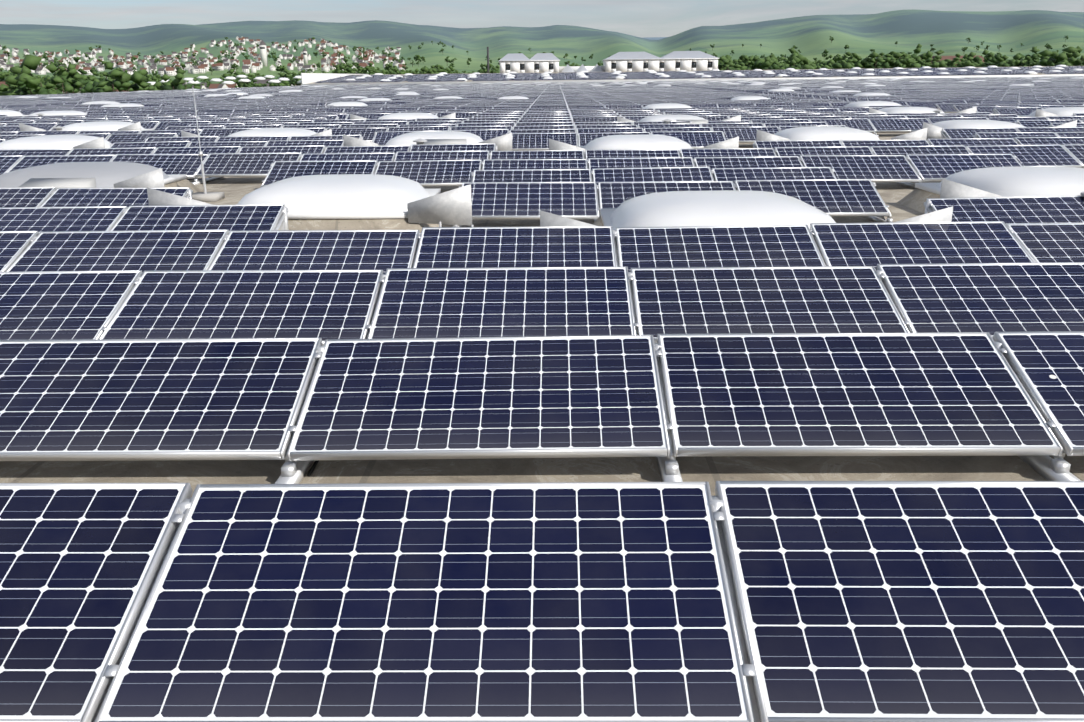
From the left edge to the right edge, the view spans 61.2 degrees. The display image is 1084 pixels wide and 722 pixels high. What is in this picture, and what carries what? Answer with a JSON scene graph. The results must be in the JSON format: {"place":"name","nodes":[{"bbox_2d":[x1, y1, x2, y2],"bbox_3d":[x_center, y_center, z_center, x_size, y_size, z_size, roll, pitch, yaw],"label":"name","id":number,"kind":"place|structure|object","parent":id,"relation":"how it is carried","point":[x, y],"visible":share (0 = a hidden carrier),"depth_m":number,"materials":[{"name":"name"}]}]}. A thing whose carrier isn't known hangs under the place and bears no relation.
{"place":"outdoors","nodes":[
{"label":"outdoors","id":0,"kind":"place"},
{"bbox_2d":[0,9,1083,91],"bbox_3d":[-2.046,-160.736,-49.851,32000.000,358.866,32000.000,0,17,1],"label":"terrain","id":1,"kind":"structure","parent":0,"point":[948,33],"depth_m":2847.33,"materials":[{"name":"green plant"}]},
{"bbox_2d":[0,36,983,92],"bbox_3d":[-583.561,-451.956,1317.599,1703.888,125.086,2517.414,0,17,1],"label":"town","id":2,"kind":"object","parent":1,"relation":"on","point":[261,58],"visible":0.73,"depth_m":1640.67,"materials":[{"name":"grey"}]},
{"bbox_2d":[0,66,1083,497],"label":"roof","id":3,"kind":"structure","parent":1,"relation":"on","point":[712,470],"depth_m":4.01,"materials":[{"name":"white concrete"}]},
{"bbox_2d":[192,87,224,201],"bbox_3d":[-4.824,-3.050,12.921,0.400,1.548,0.400,0,17,1],"label":"lightning rod","id":4,"kind":"object","parent":3,"relation":"on","point":[205,196],"visible":0.94,"depth_m":12.96,"materials":[{"name":"metal"}]},
{"bbox_2d":[0,76,1083,230],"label":"skylight domes","id":5,"kind":"structure","parent":3,"relation":"on","point":[334,193],"depth_m":10.57,"materials":[{"name":"plastic"}]},
{"bbox_2d":[0,76,1083,117],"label":"pv modules","id":6,"kind":"object","parent":3,"relation":"on","point":[949,95],"visible":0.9,"depth_m":55.79,"materials":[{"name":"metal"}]},
{"bbox_2d":[2,106,1082,721],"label":"panel mounting brackets","id":7,"kind":"object","parent":3,"relation":"on","point":[1048,468],"visible":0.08,"depth_m":3.86,"materials":[{"name":"metal"}]},
{"bbox_2d":[0,105,1083,721],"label":"solar panels","id":8,"kind":"object","parent":7,"relation":"on","point":[908,601],"visible":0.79,"depth_m":3.91,"materials":[{"name":"glass"}]},
{"bbox_2d":[19,106,1076,232],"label":"skylight curbs","id":9,"kind":"structure","parent":3,"relation":"on","point":[435,208],"depth_m":9.71,"materials":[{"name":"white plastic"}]},
{"bbox_2d":[487,47,718,72],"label":"buildings","id":10,"kind":"structure","parent":3,"relation":"on","point":[627,61],"depth_m":249.36,"materials":[{"name":"white paint"}]},
{"bbox_2d":[147,65,1082,82],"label":"domes","id":11,"kind":"structure","parent":3,"relation":"on","point":[545,75],"depth_m":220.78,"materials":[{"name":"plastic"}]},
{"bbox_2d":[151,67,1083,84],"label":"kerbs","id":12,"kind":"structure","parent":3,"relation":"on","point":[265,77],"depth_m":221.84,"materials":[{"name":"grey concrete"}]},
{"bbox_2d":[315,66,1083,83],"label":"pv modules","id":13,"kind":"object","parent":3,"relation":"on","point":[1066,70],"visible":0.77,"depth_m":214.61,"materials":[{"name":"glass"}]},
{"bbox_2d":[0,35,1083,95],"bbox_3d":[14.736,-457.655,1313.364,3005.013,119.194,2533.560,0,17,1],"label":"trees","id":14,"kind":"object","parent":1,"relation":"on","point":[21,79],"visible":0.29,"depth_m":324.40,"materials":[{"name":"green plant"}]},
{"bbox_2d":[0,0,1083,37],"label":"sky","id":15,"kind":"structure","parent":0,"point":[638,18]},
{"bbox_2d":[36,110,1083,195],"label":"roof vents","id":16,"kind":"object","parent":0,"point":[417,141],"visible":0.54,"depth_m":24.63,"materials":[{"name":"white metal"}]}
]}

